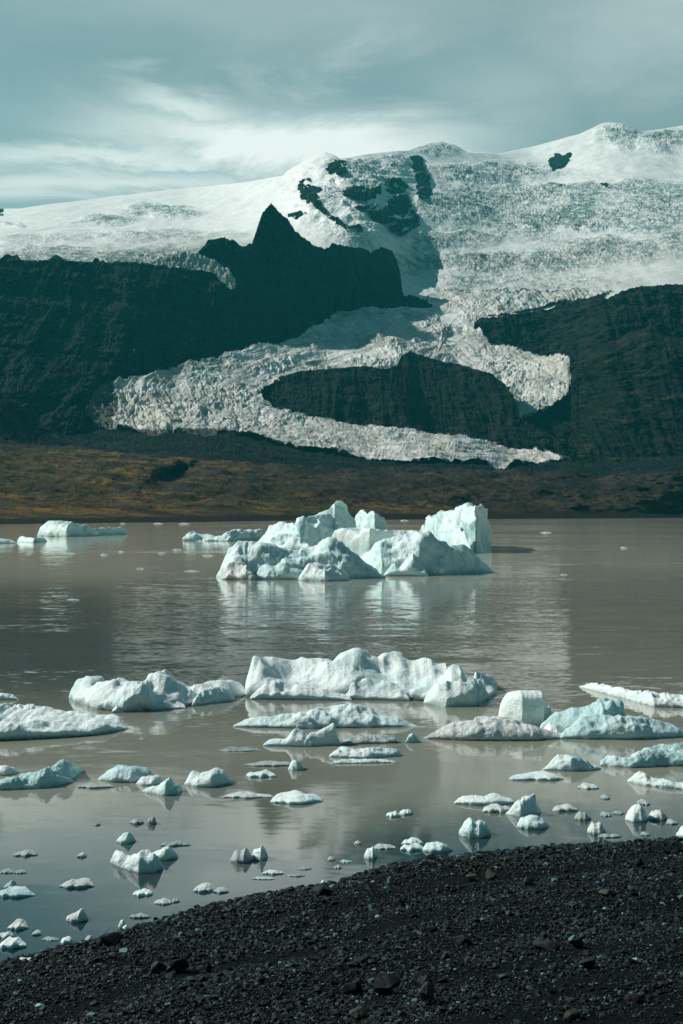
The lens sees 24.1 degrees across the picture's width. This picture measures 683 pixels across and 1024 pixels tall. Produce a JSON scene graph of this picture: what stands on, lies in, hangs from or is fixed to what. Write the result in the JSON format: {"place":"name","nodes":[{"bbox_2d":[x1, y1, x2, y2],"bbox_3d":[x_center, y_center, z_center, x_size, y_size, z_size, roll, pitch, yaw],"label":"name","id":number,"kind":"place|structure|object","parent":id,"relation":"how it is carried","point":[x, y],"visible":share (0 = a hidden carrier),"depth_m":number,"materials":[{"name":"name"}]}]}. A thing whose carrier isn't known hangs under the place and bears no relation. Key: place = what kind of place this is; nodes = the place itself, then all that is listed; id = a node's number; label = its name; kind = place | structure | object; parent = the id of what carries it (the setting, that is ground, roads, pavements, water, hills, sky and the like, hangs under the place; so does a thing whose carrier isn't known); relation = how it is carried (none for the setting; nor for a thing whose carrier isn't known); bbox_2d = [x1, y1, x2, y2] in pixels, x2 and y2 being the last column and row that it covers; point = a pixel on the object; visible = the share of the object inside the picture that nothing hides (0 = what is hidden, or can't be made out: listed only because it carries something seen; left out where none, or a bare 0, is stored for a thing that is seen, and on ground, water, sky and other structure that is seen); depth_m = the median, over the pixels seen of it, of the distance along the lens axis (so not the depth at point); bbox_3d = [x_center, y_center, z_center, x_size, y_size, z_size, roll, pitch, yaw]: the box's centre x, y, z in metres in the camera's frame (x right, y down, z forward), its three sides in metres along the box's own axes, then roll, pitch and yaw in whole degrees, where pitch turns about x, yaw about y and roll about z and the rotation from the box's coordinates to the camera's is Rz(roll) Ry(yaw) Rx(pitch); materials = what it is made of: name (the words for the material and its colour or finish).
{"place":"outdoors","nodes":[
{"label":"outdoors","id":0,"kind":"place"},
{"bbox_2d":[0,203,405,452],"bbox_3d":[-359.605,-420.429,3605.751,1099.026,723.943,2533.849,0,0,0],"label":"mountain","id":1,"kind":"structure","parent":0,"point":[74,335],"depth_m":3459.18,"materials":[{"name":"stone"}]},
{"bbox_2d":[152,251,235,289],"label":"hanging glacier","id":2,"kind":"object","parent":1,"relation":"on","point":[188,260],"visible":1,"depth_m":3558.02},
{"bbox_2d":[0,518,682,961],"bbox_3d":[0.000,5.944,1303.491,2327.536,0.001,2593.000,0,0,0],"label":"lake","id":3,"kind":"structure","parent":0,"point":[606,610],"depth_m":30.68,"materials":[{"name":"liquid"}]},
{"bbox_2d":[0,765,17,775],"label":"ice floe","id":4,"kind":"object","parent":3,"relation":"on","point":[5,770],"visible":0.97,"depth_m":21.55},
{"bbox_2d":[0,693,18,699],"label":"ice floe","id":5,"kind":"object","parent":3,"relation":"on","point":[4,696],"visible":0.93,"depth_m":30.28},
{"bbox_2d":[0,936,26,949],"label":"ice floe","id":6,"kind":"object","parent":3,"relation":"on","point":[10,942],"visible":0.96,"depth_m":12.94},
{"bbox_2d":[0,886,35,897],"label":"ice floe","id":7,"kind":"object","parent":3,"relation":"on","point":[17,891],"visible":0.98,"depth_m":14.71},
{"bbox_2d":[8,918,28,930],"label":"ice floe","id":8,"kind":"object","parent":3,"relation":"on","point":[18,924],"visible":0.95,"depth_m":13.54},
{"bbox_2d":[13,849,37,856],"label":"ice floe","id":9,"kind":"object","parent":3,"relation":"on","point":[26,853],"visible":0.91,"depth_m":16.44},
{"bbox_2d":[17,536,46,542],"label":"iceberg","id":10,"kind":"object","parent":3,"relation":"on","point":[28,539],"visible":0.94,"depth_m":204.01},
{"bbox_2d":[0,759,83,789],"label":"ice floe","id":11,"kind":"object","parent":3,"relation":"on","point":[62,772],"visible":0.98,"depth_m":20.62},
{"bbox_2d":[0,703,127,740],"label":"ice floe","id":12,"kind":"object","parent":3,"relation":"on","point":[27,721],"visible":1,"depth_m":25.64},
{"bbox_2d":[59,878,94,888],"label":"ice floe","id":13,"kind":"object","parent":3,"relation":"on","point":[80,883],"visible":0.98,"depth_m":15.06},
{"bbox_2d":[66,908,88,922],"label":"ice floe","id":14,"kind":"object","parent":3,"relation":"on","point":[80,915],"visible":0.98,"depth_m":13.77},
{"bbox_2d":[37,520,128,536],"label":"iceberg","id":15,"kind":"object","parent":3,"relation":"on","point":[56,528],"visible":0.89,"depth_m":259.20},
{"bbox_2d":[78,783,114,788],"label":"ice floe","id":16,"kind":"object","parent":3,"relation":"on","point":[93,785],"visible":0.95,"depth_m":20.52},
{"bbox_2d":[98,765,153,782],"bbox_3d":[-2.847,3.481,21.255,0.632,0.227,0.694,0,0,43],"label":"ice floe","id":17,"kind":"object","parent":3,"relation":"on","point":[124,773],"visible":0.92,"depth_m":21.03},
{"bbox_2d":[116,832,135,843],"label":"ice floe","id":18,"kind":"object","parent":3,"relation":"on","point":[126,838],"visible":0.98,"depth_m":17.07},
{"bbox_2d":[110,849,163,872],"bbox_3d":[-2.095,3.454,15.875,0.681,0.255,0.311,0,0,28],"label":"ice lump","id":19,"kind":"object","parent":3,"relation":"on","point":[145,861],"visible":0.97,"depth_m":15.72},
{"bbox_2d":[130,913,150,918],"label":"ice floe","id":20,"kind":"object","parent":3,"relation":"on","point":[139,915],"visible":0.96,"depth_m":13.91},
{"bbox_2d":[133,888,152,896],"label":"ice floe","id":21,"kind":"object","parent":3,"relation":"on","point":[143,892],"visible":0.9,"depth_m":14.73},
{"bbox_2d":[136,775,162,785],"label":"ice floe","id":22,"kind":"object","parent":3,"relation":"on","point":[149,780],"visible":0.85,"depth_m":20.75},
{"bbox_2d":[69,669,245,711],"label":"iceberg","id":23,"kind":"object","parent":3,"relation":"on","point":[162,690],"visible":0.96,"depth_m":29.38,"materials":[{"name":"ice"}]},
{"bbox_2d":[142,777,181,795],"bbox_3d":[-2.224,3.456,20.118,0.521,0.267,0.390,0,0,-16],"label":"ice lump","id":24,"kind":"object","parent":3,"relation":"on","point":[166,787],"visible":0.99,"depth_m":20.03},
{"bbox_2d":[154,898,172,904],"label":"ice floe","id":25,"kind":"object","parent":3,"relation":"on","point":[164,901],"visible":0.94,"depth_m":14.40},
{"bbox_2d":[153,846,177,860],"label":"ice floe","id":26,"kind":"object","parent":3,"relation":"on","point":[165,853],"visible":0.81,"depth_m":16.25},
{"bbox_2d":[160,840,190,846],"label":"ice floe","id":27,"kind":"object","parent":3,"relation":"on","point":[176,843],"visible":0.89,"depth_m":16.94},
{"bbox_2d":[193,882,215,892],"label":"ice floe","id":28,"kind":"object","parent":3,"relation":"on","point":[205,887],"visible":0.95,"depth_m":14.89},
{"bbox_2d":[184,768,231,787],"bbox_3d":[-1.736,3.468,20.824,0.619,0.249,0.616,0,0,0],"label":"ice floe","id":29,"kind":"object","parent":3,"relation":"on","point":[214,777],"visible":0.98,"depth_m":20.68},
{"bbox_2d":[213,886,228,893],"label":"ice floe","id":30,"kind":"object","parent":3,"relation":"on","point":[223,889],"visible":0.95,"depth_m":14.84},
{"bbox_2d":[183,529,264,540],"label":"iceberg","id":31,"kind":"object","parent":3,"relation":"on","point":[242,535],"visible":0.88,"depth_m":216.25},
{"bbox_2d":[220,746,261,751],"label":"ice floe","id":32,"kind":"object","parent":3,"relation":"on","point":[238,749],"visible":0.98,"depth_m":23.75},
{"bbox_2d":[230,848,253,863],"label":"ice floe","id":33,"kind":"object","parent":3,"relation":"on","point":[243,856],"visible":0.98,"depth_m":16.11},
{"bbox_2d":[222,791,273,798],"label":"ice floe","id":34,"kind":"object","parent":3,"relation":"on","point":[245,794],"visible":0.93,"depth_m":19.83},
{"bbox_2d":[252,845,267,860],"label":"ice floe","id":35,"kind":"object","parent":3,"relation":"on","point":[259,854],"visible":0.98,"depth_m":16.24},
{"bbox_2d":[246,769,276,777],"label":"ice floe","id":36,"kind":"object","parent":3,"relation":"on","point":[263,773],"visible":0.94,"depth_m":21.35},
{"bbox_2d":[244,761,289,766],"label":"ice floe","id":37,"kind":"object","parent":3,"relation":"on","point":[269,764],"visible":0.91,"depth_m":22.31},
{"bbox_2d":[262,869,283,874],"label":"ice floe","id":38,"kind":"object","parent":3,"relation":"on","point":[272,872],"visible":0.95,"depth_m":15.60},
{"bbox_2d":[288,760,302,770],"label":"ice floe","id":39,"kind":"object","parent":3,"relation":"on","point":[295,765],"visible":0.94,"depth_m":21.93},
{"bbox_2d":[270,790,322,804],"bbox_3d":[-0.549,3.526,19.684,0.647,0.127,0.755,0,0,0],"label":"ice floe","id":40,"kind":"object","parent":3,"relation":"on","point":[294,797],"visible":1,"depth_m":19.51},
{"bbox_2d":[216,537,385,579],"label":"iceberg","id":41,"kind":"object","parent":3,"relation":"on","point":[247,560],"visible":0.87,"depth_m":87.89,"materials":[{"name":"ice"}]},
{"bbox_2d":[263,723,340,746],"bbox_3d":[-0.592,3.412,24.367,1.165,0.382,0.454,0,0,7],"label":"ice floe","id":42,"kind":"object","parent":3,"relation":"on","point":[324,736],"visible":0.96,"depth_m":24.27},
{"bbox_2d":[258,501,355,549],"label":"iceberg","id":43,"kind":"object","parent":3,"relation":"on","point":[304,532],"visible":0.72,"depth_m":172.20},
{"bbox_2d":[298,562,351,580],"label":"iceberg","id":44,"kind":"object","parent":3,"relation":"on","point":[316,571],"visible":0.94,"depth_m":85.03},
{"bbox_2d":[233,703,417,728],"bbox_3d":[-0.305,3.409,26.713,3.032,0.414,1.038,0,0,-8],"label":"ice floe","id":45,"kind":"object","parent":3,"relation":"on","point":[349,715],"visible":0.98,"depth_m":26.42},
{"bbox_2d":[329,746,401,763],"bbox_3d":[0.348,3.507,22.973,1.062,0.182,0.977,0,0,0],"label":"ice floe","id":46,"kind":"object","parent":3,"relation":"on","point":[363,755],"visible":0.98,"depth_m":23.07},
{"bbox_2d":[364,846,377,859],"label":"ice floe","id":47,"kind":"object","parent":3,"relation":"on","point":[370,853],"visible":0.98,"depth_m":16.29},
{"bbox_2d":[245,648,497,706],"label":"iceberg","id":48,"kind":"object","parent":3,"relation":"on","point":[356,674],"visible":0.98,"depth_m":30.73,"materials":[{"name":"ice"}]},
{"bbox_2d":[355,509,387,529],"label":"iceberg","id":49,"kind":"object","parent":3,"relation":"on","point":[370,519],"visible":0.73,"depth_m":247.90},
{"bbox_2d":[341,734,402,744],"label":"ice floe","id":50,"kind":"object","parent":3,"relation":"on","point":[373,739],"visible":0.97,"depth_m":24.54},
{"bbox_2d":[332,528,422,549],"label":"iceberg","id":51,"kind":"object","parent":3,"relation":"on","point":[359,539],"visible":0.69,"depth_m":162.04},
{"bbox_2d":[374,843,395,849],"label":"ice floe","id":52,"kind":"object","parent":3,"relation":"on","point":[379,846],"visible":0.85,"depth_m":16.79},
{"bbox_2d":[400,842,422,851],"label":"ice floe","id":53,"kind":"object","parent":3,"relation":"on","point":[415,846],"visible":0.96,"depth_m":16.69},
{"bbox_2d":[401,837,423,844],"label":"ice floe","id":54,"kind":"object","parent":3,"relation":"on","point":[411,840],"visible":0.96,"depth_m":17.01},
{"bbox_2d":[405,733,420,742],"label":"ice floe","id":55,"kind":"object","parent":3,"relation":"on","point":[412,738],"visible":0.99,"depth_m":24.60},
{"bbox_2d":[360,531,492,575],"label":"iceberg","id":56,"kind":"object","parent":3,"relation":"on","point":[418,553],"visible":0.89,"depth_m":93.48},
{"bbox_2d":[422,841,452,852],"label":"ice floe","id":57,"kind":"object","parent":3,"relation":"in","point":[436,847],"visible":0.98,"depth_m":16.63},
{"bbox_2d":[419,502,491,552],"bbox_3d":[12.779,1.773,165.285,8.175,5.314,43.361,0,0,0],"label":"iceberg","id":58,"kind":"object","parent":3,"relation":"on","point":[467,524],"visible":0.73,"depth_m":150.83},
{"bbox_2d":[459,817,490,838],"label":"ice floe","id":59,"kind":"object","parent":3,"relation":"on","point":[472,828],"visible":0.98,"depth_m":17.38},
{"bbox_2d":[454,793,514,805],"bbox_3d":[1.743,3.523,19.514,0.759,0.135,0.551,0,0,0],"label":"ice floe","id":60,"kind":"object","parent":3,"relation":"on","point":[489,799],"visible":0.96,"depth_m":19.36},
{"bbox_2d":[423,716,560,740],"bbox_3d":[2.471,3.424,25.179,2.404,0.372,0.833,0,0,0],"label":"ice floe","id":61,"kind":"object","parent":3,"relation":"on","point":[486,728],"visible":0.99,"depth_m":24.91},
{"bbox_2d":[482,803,509,812],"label":"ice floe","id":62,"kind":"object","parent":3,"relation":"on","point":[494,808],"visible":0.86,"depth_m":18.85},
{"bbox_2d":[505,794,540,816],"bbox_3d":[2.165,3.440,18.688,0.462,0.292,0.230,0,0,-16],"label":"ice lump","id":63,"kind":"object","parent":3,"relation":"on","point":[526,805],"visible":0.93,"depth_m":18.63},
{"bbox_2d":[498,690,551,726],"bbox_3d":[3.096,3.311,26.826,0.933,0.646,0.848,0,0,0],"label":"ice block","id":64,"kind":"object","parent":3,"relation":"on","point":[530,707],"depth_m":26.48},
{"bbox_2d":[517,815,548,829],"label":"ice floe","id":65,"kind":"object","parent":3,"relation":"on","point":[534,822],"visible":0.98,"depth_m":17.86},
{"bbox_2d":[509,770,562,780],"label":"ice floe","id":66,"kind":"object","parent":3,"relation":"on","point":[542,775],"visible":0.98,"depth_m":21.14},
{"bbox_2d":[544,722,563,732],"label":"ice floe","id":67,"kind":"object","parent":3,"relation":"on","point":[553,727],"visible":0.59,"depth_m":25.37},
{"bbox_2d":[552,804,577,811],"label":"ice floe","id":68,"kind":"object","parent":3,"relation":"on","point":[565,808],"visible":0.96,"depth_m":18.89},
{"bbox_2d":[542,754,593,770],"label":"iceberg","id":69,"kind":"object","parent":3,"relation":"on","point":[558,762],"visible":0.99,"depth_m":21.91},
{"bbox_2d":[574,811,590,820],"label":"ice floe","id":70,"kind":"object","parent":3,"relation":"on","point":[581,816],"visible":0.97,"depth_m":18.35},
{"bbox_2d":[578,782,598,789],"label":"ice floe","id":71,"kind":"object","parent":3,"relation":"on","point":[586,786],"visible":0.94,"depth_m":20.47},
{"bbox_2d":[582,764,600,770],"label":"ice floe","id":72,"kind":"object","parent":3,"relation":"on","point":[590,768],"visible":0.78,"depth_m":21.91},
{"bbox_2d":[587,821,605,834],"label":"ice floe","id":73,"kind":"object","parent":3,"relation":"in","point":[594,828],"visible":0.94,"depth_m":17.56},
{"bbox_2d":[597,833,621,837],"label":"ice floe","id":74,"kind":"object","parent":3,"relation":"in","point":[604,835],"visible":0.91,"depth_m":17.39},
{"bbox_2d":[540,697,682,739],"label":"ice floe","id":75,"kind":"object","parent":3,"relation":"on","point":[603,718],"visible":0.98,"depth_m":25.18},
{"bbox_2d":[579,683,682,707],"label":"ice floe","id":76,"kind":"object","parent":3,"relation":"on","point":[653,698],"visible":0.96,"depth_m":29.71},
{"bbox_2d":[625,804,648,822],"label":"ice floe","id":77,"kind":"object","parent":3,"relation":"on","point":[636,812],"visible":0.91,"depth_m":18.25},
{"bbox_2d":[600,743,682,767],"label":"iceberg","id":78,"kind":"object","parent":3,"relation":"on","point":[661,755],"visible":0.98,"depth_m":22.29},
{"bbox_2d":[627,771,682,789],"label":"ice floe","id":79,"kind":"object","parent":3,"relation":"on","point":[640,777],"visible":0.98,"depth_m":20.69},
{"bbox_2d":[648,809,667,820],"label":"ice floe","id":80,"kind":"object","parent":3,"relation":"on","point":[658,815],"visible":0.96,"depth_m":18.36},
{"bbox_2d":[0,122,682,342],"bbox_3d":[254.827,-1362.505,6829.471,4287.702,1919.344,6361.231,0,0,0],"label":"glacier","id":81,"kind":"object","parent":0,"point":[519,219],"visible":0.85,"depth_m":5773.26,"materials":[{"name":"ice"}]},
{"bbox_2d":[298,177,362,231],"bbox_3d":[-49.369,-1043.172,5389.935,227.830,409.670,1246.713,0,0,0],"label":"rock outcrop","id":82,"kind":"object","parent":81,"relation":"on","point":[308,195],"visible":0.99,"depth_m":5353.69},
{"bbox_2d":[325,160,346,175],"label":"rock outcrop","id":83,"kind":"object","parent":81,"relation":"on","point":[333,165],"visible":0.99,"depth_m":5921.63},
{"bbox_2d":[342,177,419,234],"bbox_3d":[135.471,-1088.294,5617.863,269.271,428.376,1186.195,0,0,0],"label":"rock outcrop","id":84,"kind":"object","parent":81,"relation":"on","point":[401,200],"visible":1,"depth_m":5367.21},
{"bbox_2d":[402,295,428,305],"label":"rock outcrop","id":85,"kind":"object","parent":81,"relation":"on","point":[415,298],"visible":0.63,"depth_m":4508.09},
{"bbox_2d":[409,155,431,198],"bbox_3d":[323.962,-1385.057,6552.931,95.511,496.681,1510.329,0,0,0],"label":"rock outcrop","id":86,"kind":"object","parent":81,"relation":"on","point":[424,179],"visible":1,"depth_m":6481.14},
{"bbox_2d":[548,152,570,170],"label":"rock outcrop","id":87,"kind":"object","parent":81,"relation":"on","point":[557,160],"visible":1,"depth_m":8184.65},
{"bbox_2d":[0,437,682,523],"bbox_3d":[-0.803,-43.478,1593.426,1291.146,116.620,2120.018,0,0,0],"label":"hills","id":88,"kind":"structure","parent":0,"point":[41,484],"depth_m":1643.33,"materials":[{"name":"plant"}]},
{"bbox_2d":[0,836,682,1023],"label":"gravel beach","id":89,"kind":"structure","parent":0,"point":[608,1019],"depth_m":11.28,"materials":[{"name":"gravel"}]},
{"bbox_2d":[100,929,121,946],"bbox_3d":[-1.847,3.425,12.831,0.141,0.176,0.111,0,0,41],"label":"boulder","id":90,"kind":"object","parent":89,"relation":"on","point":[110,939],"visible":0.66,"depth_m":12.82,"materials":[{"name":"stone"}]},
{"bbox_2d":[151,961,167,973],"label":"rock","id":91,"kind":"object","parent":89,"relation":"on","point":[157,967],"visible":1,"depth_m":11.53,"materials":[{"name":"stone"}]},
{"bbox_2d":[169,958,188,972],"bbox_3d":[-1.173,3.273,11.525,0.157,0.134,0.102,0,0,-31],"label":"rock","id":92,"kind":"object","parent":89,"relation":"on","point":[180,965],"visible":0.99,"depth_m":11.50,"materials":[{"name":"stone"}]},
{"bbox_2d":[313,882,332,895],"bbox_3d":[-0.166,3.412,14.411,0.187,0.128,0.154,0,0,0],"label":"rock","id":93,"kind":"object","parent":89,"relation":"on","point":[322,889],"visible":0.98,"depth_m":14.37,"materials":[{"name":"stone"}]},
{"bbox_2d":[342,981,362,994],"bbox_3d":[0.072,3.126,10.476,0.118,0.108,0.088,0,0,44],"label":"rock","id":94,"kind":"object","parent":89,"relation":"on","point":[353,988],"visible":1,"depth_m":10.46,"materials":[{"name":"stone"}]},
{"bbox_2d":[349,1006,367,1018],"bbox_3d":[0.104,3.056,9.747,0.122,0.080,0.105,0,0,0],"label":"rock","id":95,"kind":"object","parent":89,"relation":"on","point":[359,1012],"visible":1,"depth_m":9.72,"materials":[{"name":"stone"}]},
{"bbox_2d":[373,974,399,994],"bbox_3d":[0.284,3.080,10.400,0.178,0.149,0.097,0,0,36],"label":"rock","id":96,"kind":"object","parent":89,"relation":"on","point":[383,983],"visible":1,"depth_m":10.38,"materials":[{"name":"stone"}]},
{"bbox_2d":[393,899,405,907],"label":"stone","id":97,"kind":"object","parent":89,"relation":"on","point":[398,902],"visible":0.85,"depth_m":13.57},
{"bbox_2d":[417,972,432,983],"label":"rock","id":98,"kind":"object","parent":89,"relation":"on","point":[422,979],"visible":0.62,"depth_m":10.64,"materials":[{"name":"stone"}]},
{"bbox_2d":[420,981,436,1002],"bbox_3d":[0.533,2.993,9.922,0.136,0.163,0.158,0,0,-42],"label":"boulder","id":99,"kind":"object","parent":89,"relation":"on","point":[427,989],"visible":0.99,"depth_m":9.88,"materials":[{"name":"stone"}]},
{"bbox_2d":[453,935,471,944],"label":"rock","id":100,"kind":"object","parent":89,"relation":"on","point":[460,940],"visible":1,"depth_m":11.80,"materials":[{"name":"stone"}]},
{"bbox_2d":[485,869,497,879],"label":"stone","id":101,"kind":"object","parent":89,"relation":"on","point":[490,874],"visible":0.94,"depth_m":14.87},
{"bbox_2d":[523,876,533,885],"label":"stone","id":102,"kind":"object","parent":89,"relation":"on","point":[528,880],"visible":0.97,"depth_m":14.38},
{"bbox_2d":[533,940,559,950],"bbox_3d":[1.472,3.119,11.530,0.192,0.071,0.142,0,0,28],"label":"rock","id":103,"kind":"object","parent":89,"relation":"on","point":[545,945],"depth_m":11.48,"materials":[{"name":"stone"}]},
{"bbox_2d":[564,1008,581,1018],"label":"rock","id":104,"kind":"object","parent":89,"relation":"on","point":[573,1013],"visible":1,"depth_m":9.37,"materials":[{"name":"stone"}]},
{"bbox_2d":[569,937,582,948],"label":"rock","id":105,"kind":"object","parent":89,"relation":"on","point":[577,943],"visible":1,"depth_m":11.45,"materials":[{"name":"stone"}]},
{"bbox_2d":[579,957,595,968],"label":"rock","id":106,"kind":"object","parent":89,"relation":"on","point":[589,963],"visible":1,"depth_m":10.71,"materials":[{"name":"stone"}]},
{"bbox_2d":[598,889,614,895],"bbox_3d":[2.262,3.242,13.628,0.152,0.065,0.111,0,0,-44],"label":"slab","id":107,"kind":"object","parent":89,"relation":"on","point":[605,892],"depth_m":13.58,"materials":[{"name":"stone"}]},
{"bbox_2d":[625,994,641,1002],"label":"rock","id":108,"kind":"object","parent":89,"relation":"on","point":[635,998],"visible":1,"depth_m":9.81,"materials":[{"name":"stone"}]},
{"bbox_2d":[0,399,682,478],"bbox_3d":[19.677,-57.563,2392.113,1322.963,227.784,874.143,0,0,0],"label":"moraine","id":109,"kind":"structure","parent":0,"point":[20,424],"depth_m":2370.40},
{"bbox_2d":[0,0,682,208],"label":"sky","id":110,"kind":"structure","parent":0,"point":[99,98],"materials":[{"name":"grey"}]},
{"bbox_2d":[85,287,610,468],"bbox_3d":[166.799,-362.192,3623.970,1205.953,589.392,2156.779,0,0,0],"label":"glacier tongue","id":111,"kind":"object","parent":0,"point":[208,396],"visible":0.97,"depth_m":3226.97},
{"bbox_2d":[397,293,431,307],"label":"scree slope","id":112,"kind":"structure","parent":0,"point":[408,300],"depth_m":4404.22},
{"bbox_2d":[261,351,570,468],"bbox_3d":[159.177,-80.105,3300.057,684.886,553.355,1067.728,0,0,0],"label":"nunatak","id":113,"kind":"structure","parent":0,"point":[411,389],"depth_m":3128.60,"materials":[{"name":"stone"}]},
{"bbox_2d":[474,284,682,464],"bbox_3d":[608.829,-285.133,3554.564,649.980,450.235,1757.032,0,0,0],"label":"cliff","id":114,"kind":"structure","parent":0,"point":[572,329],"depth_m":3558.26,"materials":[{"name":"stone"}]},
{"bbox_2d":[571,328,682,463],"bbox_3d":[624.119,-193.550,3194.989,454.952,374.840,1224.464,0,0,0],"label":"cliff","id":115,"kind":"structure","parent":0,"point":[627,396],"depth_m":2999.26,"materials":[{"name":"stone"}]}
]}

